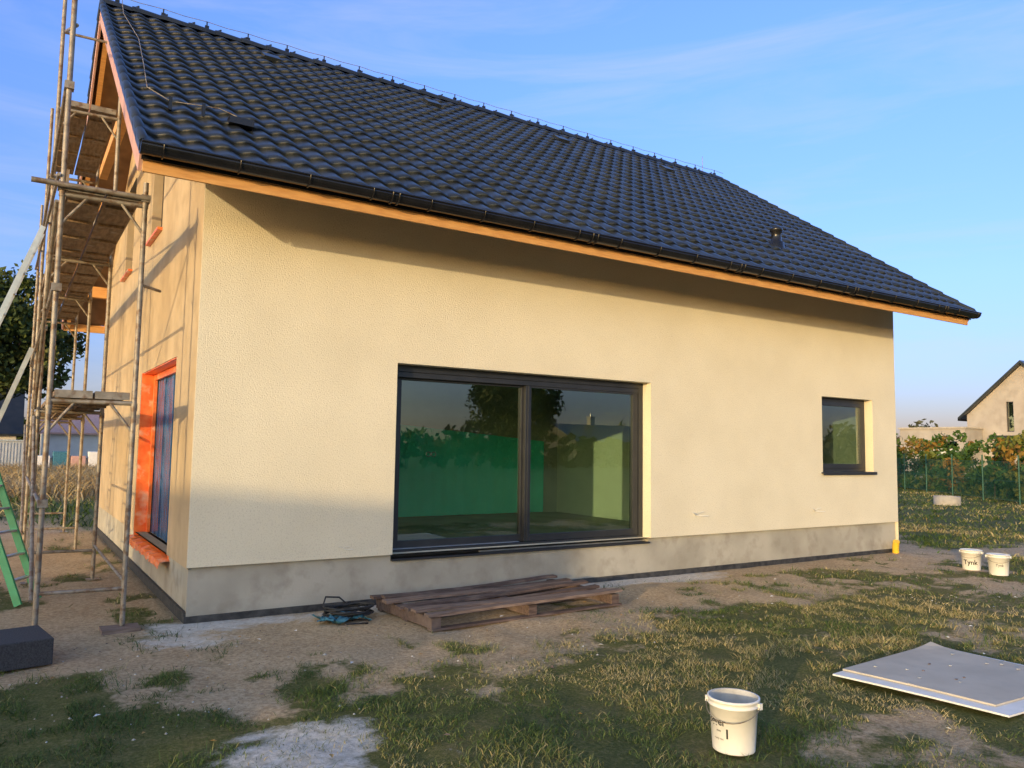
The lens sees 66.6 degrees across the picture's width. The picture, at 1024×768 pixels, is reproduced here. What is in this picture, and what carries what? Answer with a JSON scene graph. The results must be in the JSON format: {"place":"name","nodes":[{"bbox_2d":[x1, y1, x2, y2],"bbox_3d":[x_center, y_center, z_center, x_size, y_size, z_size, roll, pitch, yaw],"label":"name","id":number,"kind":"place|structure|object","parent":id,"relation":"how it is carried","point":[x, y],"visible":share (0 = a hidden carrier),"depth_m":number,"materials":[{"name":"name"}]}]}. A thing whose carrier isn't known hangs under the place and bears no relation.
{"place":"outdoors","nodes":[
{"label":"outdoors","id":0,"kind":"place"},
{"bbox_2d":[0,436,15,439],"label":"walls","id":1,"kind":"structure","parent":0,"point":[7,437],"depth_m":70.44,"materials":[{"name":"white paint"}]},
{"bbox_2d":[0,388,24,436],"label":"roof","id":2,"kind":"structure","parent":1,"relation":"on","point":[12,422],"depth_m":71.69,"materials":[{"name":"tile"}]},
{"bbox_2d":[0,459,96,505],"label":"dry meadow grass","id":3,"kind":"structure","parent":0,"point":[12,477],"depth_m":27.40,"materials":[{"name":"beige plant"}]},
{"bbox_2d":[39,414,99,457],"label":"red roofed house","id":4,"kind":"structure","parent":0,"point":[58,439],"depth_m":83.85,"materials":[{"name":"paint"}]},
{"bbox_2d":[0,456,1023,767],"bbox_3d":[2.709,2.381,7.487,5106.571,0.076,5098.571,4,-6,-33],"label":"ground","id":5,"kind":"structure","parent":0,"point":[82,642],"depth_m":5.97,"materials":[{"name":"brown soil"}]},
{"bbox_2d":[0,440,22,466],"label":"site container","id":6,"kind":"object","parent":5,"relation":"on","point":[11,450],"visible":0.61,"depth_m":47.00,"materials":[{"name":"metal"}]},
{"bbox_2d":[0,347,33,421],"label":"aluminium ladder","id":7,"kind":"object","parent":5,"relation":"on","point":[16,381],"visible":1,"depth_m":11.61,"materials":[{"name":"silver metal"}]},
{"bbox_2d":[0,473,41,606],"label":"step ladder","id":8,"kind":"object","parent":5,"relation":"on","point":[22,554],"visible":0.9,"depth_m":8.49,"materials":[{"name":"green paint"}]},
{"bbox_2d":[0,225,45,325],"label":"aluminium ladder","id":9,"kind":"object","parent":5,"relation":"on","point":[20,275],"visible":1,"depth_m":9.71,"materials":[{"name":"silver metal"}]},
{"bbox_2d":[0,625,53,671],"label":"insulation block","id":10,"kind":"object","parent":5,"relation":"on","point":[26,647],"depth_m":5.90,"materials":[{"name":"plastic"}]},
{"bbox_2d":[16,419,40,455],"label":"field hedge","id":11,"kind":"object","parent":5,"relation":"on","point":[19,438],"visible":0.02,"depth_m":87.99,"materials":[{"name":"green plant"}]},
{"bbox_2d":[0,259,86,400],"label":"oak tree","id":12,"kind":"object","parent":5,"relation":"on","point":[16,327],"visible":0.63,"depth_m":50.85,"materials":[{"name":"green plant"}]},
{"bbox_2d":[37,451,97,466],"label":"stacked building pallets","id":13,"kind":"object","parent":5,"relation":"on","point":[59,457],"visible":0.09,"depth_m":45.07,"materials":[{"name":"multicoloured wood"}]},
{"bbox_2d":[19,0,160,635],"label":"scaffolding","id":14,"kind":"object","parent":5,"relation":"on","point":[70,218],"visible":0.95,"depth_m":9.05,"materials":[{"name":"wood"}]},
{"bbox_2d":[312,596,374,624],"bbox_3d":[-1.647,2.220,7.699,0.592,0.198,0.560,0,-5,7],"label":"cable coil","id":15,"kind":"object","parent":5,"relation":"on","point":[340,614],"visible":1,"depth_m":7.61,"materials":[{"name":"rubber"}]},
{"bbox_2d":[16,417,937,446],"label":"distant trees","id":16,"kind":"object","parent":5,"relation":"on","point":[918,422],"visible":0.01,"depth_m":230.29,"materials":[{"name":"green plant"}]},
{"bbox_2d":[97,527,891,623],"bbox_3d":[-0.690,2.878,14.492,11.790,0.140,9.332,4,-6,-33],"label":"damp proof membrane","id":17,"kind":"object","parent":5,"relation":"on","point":[172,606],"visible":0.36,"depth_m":10.03,"materials":[{"name":"black plastic"}]},
{"bbox_2d":[370,574,621,631],"bbox_3d":[-0.138,2.306,8.367,2.534,0.185,1.200,4,-6,-36],"label":"wooden pallet","id":18,"kind":"object","parent":5,"relation":"on","point":[491,596],"visible":1,"depth_m":8.12,"materials":[{"name":"brown wood"}]},
{"bbox_2d":[98,153,898,611],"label":"gable walls","id":19,"kind":"structure","parent":5,"relation":"on","point":[170,311],"depth_m":9.84,"materials":[{"name":"beige paint"}]},
{"bbox_2d":[120,176,176,567],"bbox_3d":[-5.103,-0.653,10.922,0.302,5.647,5.550,4,-6,-33],"label":"gable window film","id":20,"kind":"object","parent":19,"relation":"attached to","point":[152,496],"visible":0.52,"depth_m":10.49,"materials":[{"name":"orange plastic"}]},
{"bbox_2d":[62,12,968,333],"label":"roof timbers","id":21,"kind":"object","parent":19,"relation":"attached to","point":[106,90],"visible":0.12,"depth_m":10.02,"materials":[{"name":"brown wood"}]},
{"bbox_2d":[83,3,717,325],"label":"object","id":22,"kind":"object","parent":21,"relation":"on","point":[147,16],"visible":0.02,"depth_m":12.94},
{"bbox_2d":[115,0,720,174],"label":"lightning conductor","id":23,"kind":"object","parent":21,"relation":"on","point":[244,123],"visible":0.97,"depth_m":11.19,"materials":[{"name":"metal"}]},
{"bbox_2d":[60,0,975,321],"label":"ridge and verge tiles","id":24,"kind":"structure","parent":21,"relation":"on","point":[138,126],"depth_m":12.79,"materials":[{"name":"ceramic"}]},
{"bbox_2d":[105,4,976,311],"bbox_3d":[0.980,-3.444,12.582,13.210,4.100,5.835,4,-6,-33],"label":"roof tiles front","id":25,"kind":"object","parent":21,"relation":"on","point":[319,120],"visible":0.98,"depth_m":10.70,"materials":[{"name":"black tile"}]},
{"bbox_2d":[769,226,784,248],"bbox_3d":[4.309,-2.331,12.717,0.280,0.460,0.280,4,-6,-33],"label":"roof vent","id":26,"kind":"object","parent":25,"relation":"on","point":[776,238],"visible":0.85,"depth_m":12.65,"materials":[{"name":"black metal"}]},
{"bbox_2d":[139,139,981,319],"bbox_3d":[2.509,-1.572,10.024,13.288,0.132,0.210,4,-6,-33],"label":"gutter","id":27,"kind":"object","parent":21,"relation":"attached to","point":[175,155],"visible":1,"depth_m":8.21,"materials":[{"name":"black metal"}]},
{"bbox_2d":[186,184,897,567],"bbox_3d":[1.842,0.007,10.858,11.800,4.200,0.200,4,-6,-33],"label":"front plaster","id":28,"kind":"object","parent":19,"relation":"attached to","point":[318,326],"visible":0.81,"depth_m":9.23,"materials":[{"name":"beige paint"}]},
{"bbox_2d":[390,365,649,560],"bbox_3d":[0.203,0.978,9.831,3.808,2.193,0.348,4,-6,-33],"label":"terrace door frame","id":29,"kind":"object","parent":28,"relation":"attached to","point":[524,383],"visible":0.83,"depth_m":9.82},
{"bbox_2d":[340,508,824,549],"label":"cable ends","id":30,"kind":"object","parent":28,"relation":"attached to","point":[693,512],"visible":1,"depth_m":11.10,"materials":[{"name":"white plastic"}]},
{"bbox_2d":[821,397,876,474],"bbox_3d":[5.621,0.889,13.220,1.480,1.288,0.263,4,-6,-33],"label":"window frame","id":31,"kind":"object","parent":28,"relation":"attached to","point":[844,469],"visible":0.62,"depth_m":13.44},
{"bbox_2d":[390,380,862,557],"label":"window panes","id":32,"kind":"object","parent":19,"relation":"attached to","point":[463,482],"visible":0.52,"depth_m":14.07,"materials":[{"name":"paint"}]},
{"bbox_2d":[4,555,1015,763],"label":"gravel and debris","id":33,"kind":"structure","parent":5,"relation":"on","point":[332,755],"depth_m":6.52,"materials":[{"name":"concrete"}]},
{"bbox_2d":[186,522,894,616],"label":"front plinth","id":34,"kind":"structure","parent":5,"relation":"on","point":[229,588],"depth_m":9.24,"materials":[{"name":"grey concrete"}]},
{"bbox_2d":[705,688,762,755],"bbox_3d":[1.278,1.952,4.502,0.308,0.294,0.304,4,-6,-33],"label":"plastic bucket","id":35,"kind":"object","parent":5,"relation":"on","point":[733,713],"visible":1,"depth_m":4.41,"materials":[{"name":"plastic"}]},
{"bbox_2d":[892,540,899,553],"bbox_3d":[6.679,2.828,13.569,0.114,0.239,0.186,-1,-5,17],"label":"yellow conduit pipe","id":36,"kind":"object","parent":5,"relation":"on","point":[895,546],"visible":1,"depth_m":13.54,"materials":[{"name":"yellow plastic"}]},
{"bbox_2d":[833,642,1023,717],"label":"stacked plasterboard","id":37,"kind":"object","parent":5,"relation":"on","point":[932,670],"visible":1,"depth_m":5.86,"materials":[{"name":"white"}]},
{"bbox_2d":[933,495,960,505],"bbox_3d":[15.040,4.026,26.961,0.840,0.300,0.840,4,-6,-33],"label":"concrete well ring","id":38,"kind":"object","parent":5,"relation":"on","point":[944,500],"visible":0.92,"depth_m":26.65,"materials":[{"name":"grey concrete"}]},
{"bbox_2d":[896,430,1023,499],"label":"autumn hedge","id":39,"kind":"object","parent":5,"relation":"on","point":[1007,448],"visible":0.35,"depth_m":34.99,"materials":[{"name":"green plant"}]},
{"bbox_2d":[897,454,1023,504],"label":"green fence","id":40,"kind":"object","parent":5,"relation":"on","point":[952,474],"visible":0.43,"depth_m":32.10,"materials":[{"name":"metal"}]},
{"bbox_2d":[959,548,982,570],"bbox_3d":[6.903,2.639,11.727,0.309,0.294,0.313,4,-6,-33],"label":"plastic bucket","id":41,"kind":"object","parent":5,"relation":"on","point":[971,559],"visible":1,"depth_m":11.63,"materials":[{"name":"plastic"}]},
{"bbox_2d":[985,438,999,494],"bbox_3d":[21.669,3.694,34.678,1.188,2.594,1.163,-2,-6,31],"label":"thuja bush","id":42,"kind":"object","parent":5,"relation":"on","point":[991,483],"visible":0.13,"depth_m":34.72,"materials":[{"name":"green plant"}]},
{"bbox_2d":[985,553,1011,575],"bbox_3d":[7.008,2.599,11.233,0.308,0.294,0.304,4,-6,-33],"label":"plastic bucket","id":43,"kind":"object","parent":5,"relation":"on","point":[998,564],"visible":1,"depth_m":11.14,"materials":[{"name":"plastic"}]},
{"bbox_2d":[991,456,1013,495],"bbox_3d":[21.253,3.689,33.520,1.186,2.412,1.279,4,-6,-33],"label":"thuja bush","id":44,"kind":"object","parent":5,"relation":"on","point":[998,491],"visible":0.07,"depth_m":33.49,"materials":[{"name":"green plant"}]},
{"bbox_2d":[1010,437,1023,496],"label":"thuja bush","id":45,"kind":"object","parent":5,"relation":"on","point":[1021,460],"visible":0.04,"depth_m":31.98,"materials":[{"name":"green plant"}]},
{"bbox_2d":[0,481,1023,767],"bbox_3d":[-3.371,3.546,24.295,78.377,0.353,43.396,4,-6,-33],"label":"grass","id":46,"kind":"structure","parent":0,"point":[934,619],"depth_m":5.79,"materials":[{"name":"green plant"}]},
{"bbox_2d":[0,0,1023,445],"label":"sky","id":47,"kind":"structure","parent":0,"point":[894,129],"materials":[{"name":"blue"}]},
{"bbox_2d":[898,365,1023,477],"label":"walls","id":48,"kind":"structure","parent":0,"point":[986,417],"depth_m":57.93,"materials":[{"name":"paint"}]},
{"bbox_2d":[958,360,1023,438],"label":"roof","id":49,"kind":"structure","parent":48,"relation":"on","point":[982,397],"depth_m":58.05,"materials":[{"name":"tile"}]},
{"bbox_2d":[1007,402,1013,431],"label":"windows","id":50,"kind":"structure","parent":48,"relation":"attached to","point":[1012,416],"depth_m":57.41,"materials":[{"name":"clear glass"}]}
]}

